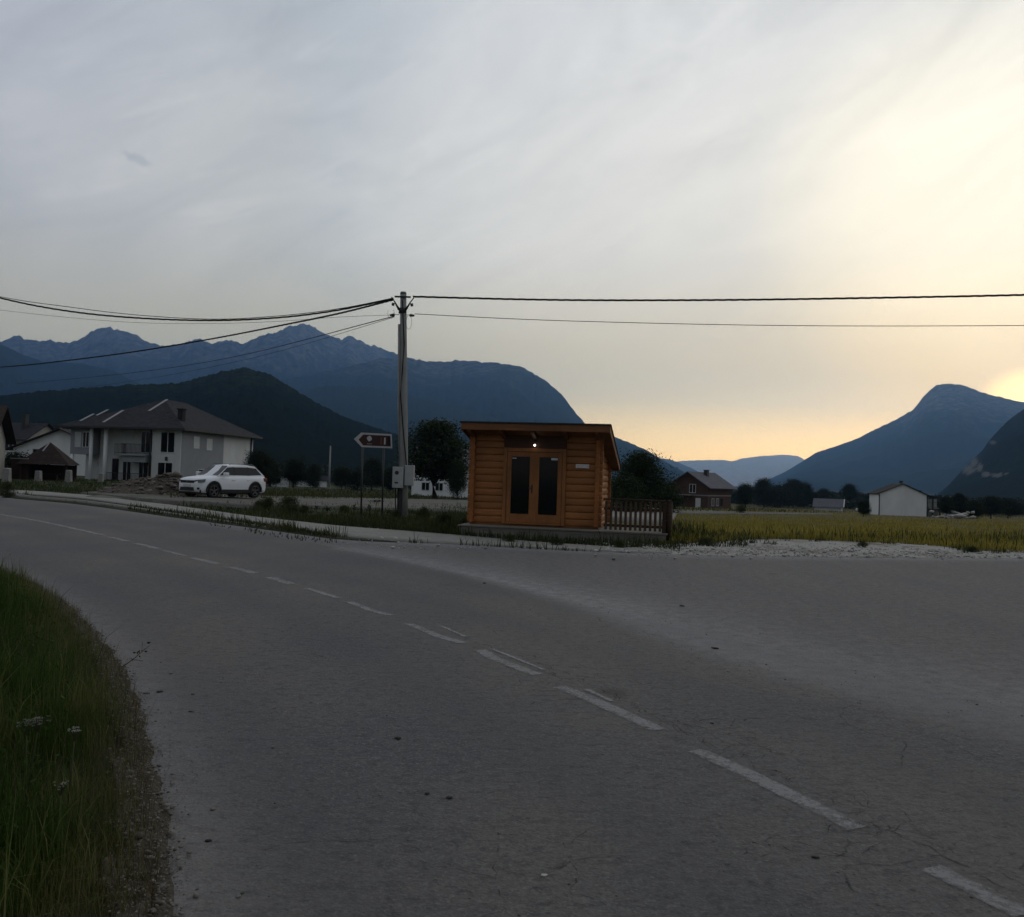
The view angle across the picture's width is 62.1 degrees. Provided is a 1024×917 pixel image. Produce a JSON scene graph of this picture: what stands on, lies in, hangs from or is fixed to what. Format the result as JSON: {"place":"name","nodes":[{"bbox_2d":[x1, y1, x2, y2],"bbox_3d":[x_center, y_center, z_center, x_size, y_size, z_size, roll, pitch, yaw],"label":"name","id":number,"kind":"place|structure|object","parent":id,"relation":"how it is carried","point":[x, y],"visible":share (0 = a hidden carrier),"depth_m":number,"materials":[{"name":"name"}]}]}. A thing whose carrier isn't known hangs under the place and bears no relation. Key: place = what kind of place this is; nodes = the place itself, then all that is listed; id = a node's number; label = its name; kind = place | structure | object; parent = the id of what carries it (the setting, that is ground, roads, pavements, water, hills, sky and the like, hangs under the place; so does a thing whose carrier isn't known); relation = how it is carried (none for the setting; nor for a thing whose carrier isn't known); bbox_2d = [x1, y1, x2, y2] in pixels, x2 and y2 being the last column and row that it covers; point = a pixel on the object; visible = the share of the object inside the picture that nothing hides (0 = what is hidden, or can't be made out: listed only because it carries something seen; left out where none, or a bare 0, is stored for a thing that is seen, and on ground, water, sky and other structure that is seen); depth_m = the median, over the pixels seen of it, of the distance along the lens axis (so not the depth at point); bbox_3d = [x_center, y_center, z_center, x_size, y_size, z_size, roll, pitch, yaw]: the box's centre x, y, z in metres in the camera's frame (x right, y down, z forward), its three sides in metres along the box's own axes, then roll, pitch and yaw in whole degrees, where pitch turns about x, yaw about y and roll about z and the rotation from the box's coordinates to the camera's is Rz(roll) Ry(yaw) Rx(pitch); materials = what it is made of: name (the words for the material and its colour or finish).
{"place":"outdoors","nodes":[
{"label":"outdoors","id":0,"kind":"place"},
{"bbox_2d":[0,343,140,394],"bbox_3d":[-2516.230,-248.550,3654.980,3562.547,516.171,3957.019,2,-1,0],"label":"mountain","id":1,"kind":"structure","parent":0,"point":[11,378],"depth_m":3499.09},
{"bbox_2d":[0,547,173,916],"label":"verge","id":2,"kind":"structure","parent":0,"point":[110,769],"depth_m":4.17,"materials":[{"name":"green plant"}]},
{"bbox_2d":[17,719,37,815],"bbox_3d":[-2.128,1.354,3.714,0.081,0.425,0.080,3,-1,-25],"label":"white flower","id":3,"kind":"object","parent":2,"relation":"on","point":[26,726],"visible":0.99,"depth_m":3.71,"materials":[{"name":"plant"}]},
{"bbox_2d":[0,568,68,885],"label":"verge herbs","id":4,"kind":"object","parent":2,"relation":"on","point":[3,864],"visible":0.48,"depth_m":4.07,"materials":[{"name":"green plant"}]},
{"bbox_2d":[27,715,48,799],"bbox_3d":[-2.091,1.354,3.747,0.094,0.428,0.101,2,-1,7],"label":"white flower","id":5,"kind":"object","parent":2,"relation":"on","point":[38,723],"visible":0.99,"depth_m":3.75,"materials":[{"name":"plant"}]},
{"bbox_2d":[54,781,67,873],"bbox_3d":[-1.702,1.393,3.205,0.054,0.351,0.049,1,-1,26],"label":"white flower","id":6,"kind":"object","parent":2,"relation":"on","point":[62,786],"visible":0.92,"depth_m":3.20,"materials":[{"name":"plant"}]},
{"bbox_2d":[66,726,81,819],"bbox_3d":[-1.921,1.373,3.711,0.056,0.399,0.084,3,-2,-38],"label":"white flower","id":7,"kind":"object","parent":2,"relation":"on","point":[74,734],"visible":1,"depth_m":3.70,"materials":[{"name":"plant"}]},
{"bbox_2d":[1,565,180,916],"bbox_3d":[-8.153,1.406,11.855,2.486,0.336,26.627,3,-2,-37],"label":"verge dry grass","id":8,"kind":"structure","parent":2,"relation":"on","point":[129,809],"depth_m":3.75,"materials":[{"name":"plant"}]},
{"bbox_2d":[5,554,404,916],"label":"verge stones","id":9,"kind":"object","parent":2,"relation":"on","point":[174,849],"visible":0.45,"depth_m":3.78,"materials":[{"name":"grey gravel"}]},
{"bbox_2d":[0,323,397,384],"bbox_3d":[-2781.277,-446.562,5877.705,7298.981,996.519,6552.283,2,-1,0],"label":"mountain","id":10,"kind":"structure","parent":0,"point":[329,353],"depth_m":5244.15,"materials":[{"name":"blue stone"}]},
{"bbox_2d":[0,367,414,472],"bbox_3d":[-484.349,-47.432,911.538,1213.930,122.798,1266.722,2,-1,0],"label":"hill","id":11,"kind":"structure","parent":0,"point":[283,420],"depth_m":754.42,"materials":[{"name":"green plant"}]},
{"bbox_2d":[12,490,670,553],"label":"pavement","id":12,"kind":"structure","parent":0,"point":[400,535],"depth_m":22.27,"materials":[{"name":"concrete"}]},
{"bbox_2d":[298,385,621,480],"bbox_3d":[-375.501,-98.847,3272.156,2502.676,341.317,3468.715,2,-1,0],"label":"hill","id":13,"kind":"structure","parent":0,"point":[374,408],"depth_m":2901.84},
{"bbox_2d":[281,357,684,484],"bbox_3d":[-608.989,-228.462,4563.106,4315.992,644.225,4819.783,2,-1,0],"label":"mountain","id":14,"kind":"structure","parent":0,"point":[505,392],"depth_m":3949.31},
{"bbox_2d":[0,496,1023,916],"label":"road","id":15,"kind":"structure","parent":0,"point":[906,756],"depth_m":5.68,"materials":[{"name":"grey asphalt"}]},
{"bbox_2d":[0,514,1023,914],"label":"line","id":16,"kind":"object","parent":15,"relation":"on","point":[782,790],"visible":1,"depth_m":4.84,"materials":[{"name":"paint"}]},
{"bbox_2d":[184,611,992,906],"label":"road cracks","id":17,"kind":"object","parent":15,"relation":"on","point":[729,767],"visible":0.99,"depth_m":4.03,"materials":[{"name":"black asphalt"}]},
{"bbox_2d":[182,548,1022,915],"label":"road grit","id":18,"kind":"object","parent":15,"relation":"on","point":[602,754],"visible":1,"depth_m":4.19,"materials":[{"name":"gravel"}]},
{"bbox_2d":[0,0,1023,461],"label":"sky","id":19,"kind":"structure","parent":0,"point":[200,159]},
{"bbox_2d":[1,476,1023,551],"bbox_3d":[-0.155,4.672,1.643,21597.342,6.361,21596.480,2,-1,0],"label":"ground","id":20,"kind":"structure","parent":0,"point":[869,517],"depth_m":70.94,"materials":[{"name":"green plant"}]},
{"bbox_2d":[1,468,11,484],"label":"stone block","id":21,"kind":"structure","parent":20,"relation":"on","point":[7,474],"depth_m":59.74,"materials":[{"name":"concrete"}]},
{"bbox_2d":[0,405,16,478],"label":"house","id":22,"kind":"structure","parent":20,"relation":"on","point":[7,435],"depth_m":73.47,"materials":[{"name":"white paint"}]},
{"bbox_2d":[0,480,16,497],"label":"weed bush","id":23,"kind":"object","parent":20,"relation":"on","point":[6,490],"visible":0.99,"depth_m":37.42,"materials":[{"name":"green plant"}]},
{"bbox_2d":[4,448,32,467],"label":"bush","id":24,"kind":"object","parent":20,"relation":"on","point":[7,464],"visible":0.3,"depth_m":89.39,"materials":[{"name":"green plant"}]},
{"bbox_2d":[10,458,28,479],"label":"garden wall","id":25,"kind":"structure","parent":20,"relation":"on","point":[15,469],"depth_m":73.97,"materials":[{"name":"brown wood"}]},
{"bbox_2d":[5,414,53,457],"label":"house","id":26,"kind":"structure","parent":20,"relation":"on","point":[24,429],"depth_m":129.93,"materials":[{"name":"tile"}]},
{"bbox_2d":[5,427,85,475],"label":"house","id":27,"kind":"structure","parent":20,"relation":"on","point":[60,438],"depth_m":111.99,"materials":[{"name":"white paint"}]},
{"bbox_2d":[17,442,78,480],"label":"pavilion","id":28,"kind":"structure","parent":20,"relation":"on","point":[58,460],"depth_m":75.64,"materials":[{"name":"brown wood"}]},
{"bbox_2d":[64,470,71,482],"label":"stone block","id":29,"kind":"structure","parent":20,"relation":"on","point":[68,475],"depth_m":69.75,"materials":[{"name":"concrete"}]},
{"bbox_2d":[0,491,264,526],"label":"kerb","id":30,"kind":"structure","parent":20,"relation":"on","point":[73,500],"depth_m":34.27,"materials":[{"name":"concrete"}]},
{"bbox_2d":[77,471,204,494],"bbox_3d":[-19.277,1.405,44.662,7.836,1.596,5.540,2,-1,0],"label":"rubble heap","id":31,"kind":"object","parent":20,"relation":"on","point":[166,483],"visible":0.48,"depth_m":43.67,"materials":[{"name":"stone"}]},
{"bbox_2d":[56,399,262,479],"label":"house","id":32,"kind":"structure","parent":20,"relation":"on","point":[154,439],"depth_m":88.36,"materials":[{"name":"white paint"}]},
{"bbox_2d":[3,494,396,541],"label":"verge strip","id":33,"kind":"object","parent":20,"relation":"on","point":[175,516],"visible":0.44,"depth_m":28.36,"materials":[{"name":"green plant"}]},
{"bbox_2d":[35,495,336,542],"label":"kerb weeds","id":34,"kind":"object","parent":33,"relation":"on","point":[255,529],"visible":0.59,"depth_m":21.20,"materials":[{"name":"green plant"}]},
{"bbox_2d":[85,493,318,503],"bbox_3d":[-15.173,2.429,43.737,13.000,0.990,8.600,2,-1,0],"label":"gravel pad","id":35,"kind":"object","parent":20,"relation":"on","point":[223,497],"visible":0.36,"depth_m":41.34,"materials":[{"name":"grey gravel"}]},
{"bbox_2d":[178,463,266,497],"bbox_3d":[-14.623,1.114,43.078,2.240,1.727,4.457,1,-2,31],"label":"car","id":36,"kind":"object","parent":35,"relation":"on","point":[215,481],"visible":0.98,"depth_m":42.43,"materials":[{"name":"white paint"}]},
{"bbox_2d":[242,448,280,485],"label":"tree","id":37,"kind":"object","parent":20,"relation":"on","point":[261,462],"visible":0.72,"depth_m":90.51,"materials":[{"name":"green plant"}]},
{"bbox_2d":[251,495,276,510],"bbox_3d":[-9.794,1.819,33.849,1.043,0.748,1.022,2,-1,0],"label":"weed bush","id":38,"kind":"object","parent":20,"relation":"on","point":[265,501],"visible":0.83,"depth_m":33.71,"materials":[{"name":"green plant"}]},
{"bbox_2d":[263,459,287,486],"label":"tree","id":39,"kind":"object","parent":20,"relation":"on","point":[276,480],"visible":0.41,"depth_m":108.67,"materials":[{"name":"green plant"}]},
{"bbox_2d":[273,495,301,512],"bbox_3d":[-8.664,1.825,33.095,1.336,0.806,1.165,1,-2,44],"label":"weed bush","id":40,"kind":"object","parent":20,"relation":"on","point":[289,500],"visible":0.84,"depth_m":33.05,"materials":[{"name":"green plant"}]},
{"bbox_2d":[280,454,314,487],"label":"tree","id":41,"kind":"object","parent":20,"relation":"on","point":[294,475],"visible":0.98,"depth_m":118.23,"materials":[{"name":"green plant"}]},
{"bbox_2d":[302,463,328,487],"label":"tree","id":42,"kind":"object","parent":20,"relation":"on","point":[314,469],"visible":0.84,"depth_m":132.04,"materials":[{"name":"green plant"}]},
{"bbox_2d":[327,446,330,489],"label":"utility pole","id":43,"kind":"object","parent":20,"relation":"on","point":[329,487],"visible":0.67,"depth_m":124.47,"materials":[{"name":"concrete"}]},
{"bbox_2d":[331,466,354,489],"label":"tree","id":44,"kind":"object","parent":20,"relation":"on","point":[341,474],"visible":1,"depth_m":146.59,"materials":[{"name":"green plant"}]},
{"bbox_2d":[341,468,374,490],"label":"bush","id":45,"kind":"object","parent":20,"relation":"on","point":[356,478],"visible":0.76,"depth_m":148.41,"materials":[{"name":"green plant"}]},
{"bbox_2d":[354,433,391,515],"bbox_3d":[-5.137,0.776,31.153,1.414,3.424,0.102,2,-1,0],"label":"direction sign","id":46,"kind":"object","parent":20,"relation":"on","point":[376,440],"visible":0.94,"depth_m":31.14,"materials":[{"name":"metal"}]},
{"bbox_2d":[356,454,391,490],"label":"tree","id":47,"kind":"object","parent":20,"relation":"on","point":[371,464],"visible":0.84,"depth_m":156.42,"materials":[{"name":"green plant"}]},
{"bbox_2d":[0,477,748,551],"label":"lawn grass","id":48,"kind":"structure","parent":20,"relation":"on","point":[412,523],"depth_m":25.95,"materials":[{"name":"green plant"}]},
{"bbox_2d":[378,467,394,490],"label":"tree","id":49,"kind":"object","parent":20,"relation":"on","point":[388,484],"visible":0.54,"depth_m":172.72,"materials":[{"name":"green plant"}]},
{"bbox_2d":[388,291,414,517],"bbox_3d":[-4.158,-1.802,31.657,1.223,8.900,0.605,2,-1,0],"label":"utility pole","id":50,"kind":"object","parent":20,"relation":"on","point":[403,473],"visible":0.96,"depth_m":31.66,"materials":[{"name":"concrete"}]},
{"bbox_2d":[3,310,380,323],"bbox_3d":[-14.661,-6.098,35.214,21.579,1.036,0.717,2,-1,16],"label":"overhead cable","id":51,"kind":"object","parent":50,"relation":"attached to","point":[197,323],"visible":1,"depth_m":35.12,"materials":[{"name":"black rubber"}]},
{"bbox_2d":[0,296,389,318],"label":"overhead cable","id":52,"kind":"object","parent":50,"relation":"attached to","point":[189,318],"visible":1,"depth_m":33.82,"materials":[{"name":"black rubber"}]},
{"bbox_2d":[0,299,392,367],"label":"overhead cable","id":53,"kind":"object","parent":50,"relation":"attached to","point":[215,337],"visible":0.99,"depth_m":43.84,"materials":[{"name":"black rubber"}]},
{"bbox_2d":[0,297,393,320],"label":"overhead cable","id":54,"kind":"object","parent":50,"relation":"attached to","point":[197,319],"visible":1,"depth_m":33.47,"materials":[{"name":"black rubber"}]},
{"bbox_2d":[18,316,394,383],"bbox_3d":[-26.657,-6.534,62.321,4.542,2.348,75.303,3,-2,-40],"label":"overhead cable","id":55,"kind":"object","parent":50,"relation":"attached to","point":[239,355],"visible":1,"depth_m":51.44,"materials":[{"name":"black rubber"}]},
{"bbox_2d":[20,317,393,393],"bbox_3d":[-26.651,-5.978,62.306,4.523,1.286,75.268,3,-2,-40],"label":"overhead cable","id":56,"kind":"object","parent":50,"relation":"attached to","point":[241,360],"visible":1,"depth_m":51.61,"materials":[{"name":"black rubber"}]},
{"bbox_2d":[413,294,1023,300],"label":"overhead cable","id":57,"kind":"object","parent":50,"relation":"attached to","point":[895,297],"visible":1,"depth_m":30.64,"materials":[{"name":"black rubber"}]},
{"bbox_2d":[421,314,1023,325],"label":"overhead cable","id":58,"kind":"object","parent":50,"relation":"attached to","point":[700,324],"visible":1,"depth_m":30.86,"materials":[{"name":"black rubber"}]},
{"bbox_2d":[413,506,431,518],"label":"weed bush","id":59,"kind":"object","parent":20,"relation":"on","point":[423,511],"visible":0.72,"depth_m":29.24,"materials":[{"name":"green plant"}]},
{"bbox_2d":[390,417,470,498],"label":"tree","id":60,"kind":"object","parent":20,"relation":"on","point":[439,444],"visible":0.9,"depth_m":90.52,"materials":[{"name":"green plant"}]},
{"bbox_2d":[410,447,469,497],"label":"house","id":61,"kind":"structure","parent":20,"relation":"on","point":[424,487],"depth_m":122.73,"materials":[{"name":"white paint"}]},
{"bbox_2d":[433,510,456,523],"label":"weed bush","id":62,"kind":"object","parent":20,"relation":"on","point":[443,516],"visible":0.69,"depth_m":26.86,"materials":[{"name":"green plant"}]},
{"bbox_2d":[442,456,468,499],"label":"tree","id":63,"kind":"object","parent":20,"relation":"on","point":[457,480],"visible":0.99,"depth_m":87.58,"materials":[{"name":"green plant"}]},
{"bbox_2d":[81,491,832,515],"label":"gravel lot","id":64,"kind":"structure","parent":20,"relation":"on","point":[412,503],"depth_m":46.47,"materials":[{"name":"grey gravel"}]},
{"bbox_2d":[458,522,667,545],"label":"platform","id":65,"kind":"structure","parent":20,"relation":"on","point":[562,533],"depth_m":22.73,"materials":[{"name":"concrete"}]},
{"bbox_2d":[460,421,620,528],"bbox_3d":[0.964,0.508,24.740,4.087,2.816,4.340,2,-1,11],"label":"wooden hut","id":66,"kind":"object","parent":65,"relation":"on","point":[536,474],"visible":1,"depth_m":23.35,"materials":[{"name":"brown wood"}]},
{"bbox_2d":[505,451,534,522],"bbox_3d":[0.223,0.785,23.439,0.763,1.944,0.118,2,-1,11],"label":"door","id":67,"kind":"structure","parent":66,"relation":"in","point":[520,465],"depth_m":23.46,"materials":[{"name":"brown wood"}]},
{"bbox_2d":[532,452,562,523],"bbox_3d":[0.980,0.807,23.318,0.781,1.944,0.068,2,-1,11],"label":"door","id":68,"kind":"structure","parent":66,"relation":"in","point":[547,486],"depth_m":23.32,"materials":[{"name":"brown wood"}]},
{"bbox_2d":[603,498,666,532],"bbox_3d":[3.473,1.543,23.681,1.650,0.865,2.645,2,-1,11],"label":"picket fence","id":69,"kind":"object","parent":65,"relation":"on","point":[655,510],"visible":1,"depth_m":22.41,"materials":[{"name":"brown wood"}]},
{"bbox_2d":[608,472,652,512],"bbox_3d":[7.639,2.543,57.668,4.051,3.311,4.645,2,-1,-11],"label":"bush","id":70,"kind":"object","parent":20,"relation":"on","point":[620,485],"visible":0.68,"depth_m":57.49,"materials":[{"name":"green plant"}]},
{"bbox_2d":[252,462,1023,514],"bbox_3d":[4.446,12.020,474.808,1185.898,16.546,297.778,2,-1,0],"label":"wood","id":71,"kind":"object","parent":20,"relation":"on","point":[851,505],"visible":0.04,"depth_m":359.31,"materials":[{"name":"green plant"}]},
{"bbox_2d":[612,506,676,523],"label":"gravel yard","id":72,"kind":"structure","parent":20,"relation":"on","point":[613,514],"depth_m":41.77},
{"bbox_2d":[611,448,678,508],"bbox_3d":[9.423,1.743,62.191,4.850,4.944,5.587,3,-2,-36],"label":"tree","id":73,"kind":"object","parent":20,"relation":"on","point":[641,465],"visible":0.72,"depth_m":61.20,"materials":[{"name":"green plant"}]},
{"bbox_2d":[642,477,688,512],"bbox_3d":[11.221,2.976,63.937,4.375,3.202,4.466,1,-2,38],"label":"bush","id":74,"kind":"object","parent":20,"relation":"on","point":[676,499],"visible":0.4,"depth_m":63.42,"materials":[{"name":"green plant"}]},
{"bbox_2d":[666,500,672,541],"bbox_3d":[4.123,1.777,22.368,0.205,1.350,0.200,2,-1,0],"label":"wooden post","id":75,"kind":"object","parent":20,"relation":"on","point":[669,509],"visible":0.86,"depth_m":22.30,"materials":[{"name":"brown wood"}]},
{"bbox_2d":[340,527,1023,559],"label":"shoulder stones","id":76,"kind":"object","parent":20,"relation":"on","point":[932,552],"visible":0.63,"depth_m":20.98,"materials":[{"name":"grey stone"}]},
{"bbox_2d":[669,470,737,508],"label":"house","id":77,"kind":"structure","parent":20,"relation":"on","point":[706,488],"depth_m":149.75,"materials":[{"name":"brick"}]},
{"bbox_2d":[733,481,756,506],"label":"tree","id":78,"kind":"object","parent":20,"relation":"on","point":[744,491],"visible":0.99,"depth_m":224.56,"materials":[{"name":"green plant"}]},
{"bbox_2d":[750,478,778,507],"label":"tree","id":79,"kind":"object","parent":20,"relation":"on","point":[765,495],"visible":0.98,"depth_m":281.22,"materials":[{"name":"green plant"}]},
{"bbox_2d":[768,484,803,507],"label":"tree","id":80,"kind":"object","parent":20,"relation":"on","point":[783,496],"visible":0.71,"depth_m":304.88,"materials":[{"name":"green plant"}]},
{"bbox_2d":[782,478,806,507],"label":"tree","id":81,"kind":"object","parent":20,"relation":"on","point":[795,485],"visible":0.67,"depth_m":313.28,"materials":[{"name":"green plant"}]},
{"bbox_2d":[794,480,818,507],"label":"tree","id":82,"kind":"object","parent":20,"relation":"on","point":[809,490],"visible":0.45,"depth_m":320.74,"materials":[{"name":"green plant"}]},
{"bbox_2d":[599,539,1023,558],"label":"gravel shoulder","id":83,"kind":"object","parent":20,"relation":"on","point":[806,544],"visible":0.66,"depth_m":21.79},
{"bbox_2d":[693,536,716,544],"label":"weed bush","id":84,"kind":"object","parent":83,"relation":"on","point":[706,540],"visible":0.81,"depth_m":22.05,"materials":[{"name":"green plant"}]},
{"bbox_2d":[645,534,1009,552],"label":"gravel weeds","id":85,"kind":"object","parent":83,"relation":"on","point":[890,542],"visible":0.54,"depth_m":23.39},
{"bbox_2d":[815,488,835,498],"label":"tree","id":86,"kind":"object","parent":20,"relation":"on","point":[822,493],"visible":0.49,"depth_m":334.12,"materials":[{"name":"green plant"}]},
{"bbox_2d":[812,498,844,510],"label":"house","id":87,"kind":"structure","parent":20,"relation":"on","point":[828,504],"depth_m":250.29,"materials":[{"name":"white plastic"}]},
{"bbox_2d":[838,483,862,505],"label":"tree","id":88,"kind":"object","parent":20,"relation":"on","point":[848,490],"visible":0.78,"depth_m":352.01,"materials":[{"name":"green plant"}]},
{"bbox_2d":[857,500,871,516],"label":"tree","id":89,"kind":"object","parent":20,"relation":"on","point":[864,507],"visible":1,"depth_m":100.31,"materials":[{"name":"green plant"}]},
{"bbox_2d":[867,481,942,516],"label":"house","id":90,"kind":"structure","parent":20,"relation":"on","point":[900,498],"depth_m":148.18,"materials":[{"name":"paint"}]},
{"bbox_2d":[936,496,954,518],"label":"tree","id":91,"kind":"object","parent":20,"relation":"on","point":[945,506],"visible":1,"depth_m":119.17,"materials":[{"name":"green plant"}]},
{"bbox_2d":[929,510,975,518],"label":"stone heap","id":92,"kind":"object","parent":20,"relation":"on","point":[956,515],"visible":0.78,"depth_m":123.22,"materials":[{"name":"grey stone"}]},
{"bbox_2d":[951,492,972,512],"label":"tree","id":93,"kind":"object","parent":20,"relation":"on","point":[960,505],"visible":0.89,"depth_m":126.84,"materials":[{"name":"green plant"}]},
{"bbox_2d":[964,500,985,517],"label":"tree","id":94,"kind":"object","parent":20,"relation":"on","point":[976,508],"visible":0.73,"depth_m":137.12,"materials":[{"name":"green plant"}]},
{"bbox_2d":[975,495,1011,518],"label":"tree","id":95,"kind":"object","parent":20,"relation":"on","point":[991,503],"visible":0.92,"depth_m":152.02,"materials":[{"name":"green plant"}]},
{"bbox_2d":[1001,496,1022,518],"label":"tree","id":96,"kind":"object","parent":20,"relation":"on","point":[1015,508],"visible":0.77,"depth_m":170.14,"materials":[{"name":"green plant"}]},
{"bbox_2d":[170,487,859,512],"bbox_3d":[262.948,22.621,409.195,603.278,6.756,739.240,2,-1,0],"label":"meadow grass","id":97,"kind":"structure","parent":0,"point":[272,492],"depth_m":83.98,"materials":[{"name":"green plant"}]},
{"bbox_2d":[660,458,697,471],"bbox_3d":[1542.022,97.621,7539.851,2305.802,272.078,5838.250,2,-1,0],"label":"mountain","id":98,"kind":"structure","parent":0,"point":[682,467],"depth_m":6630.85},
{"bbox_2d":[677,454,804,486],"bbox_3d":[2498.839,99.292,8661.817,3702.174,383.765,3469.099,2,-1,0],"label":"mountain","id":99,"kind":"structure","parent":0,"point":[743,470],"depth_m":9095.67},
{"bbox_2d":[661,508,1023,551],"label":"meadow grass","id":100,"kind":"structure","parent":0,"point":[816,531],"depth_m":33.28,"materials":[{"name":"green plant"}]},
{"bbox_2d":[768,384,1023,493],"bbox_3d":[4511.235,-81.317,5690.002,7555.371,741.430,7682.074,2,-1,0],"label":"mountain","id":101,"kind":"structure","parent":0,"point":[936,439],"depth_m":4427.97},
{"bbox_2d":[937,409,1023,499],"bbox_3d":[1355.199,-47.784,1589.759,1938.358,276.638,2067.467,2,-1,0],"label":"mountain","id":102,"kind":"structure","parent":0,"point":[995,466],"depth_m":1167.56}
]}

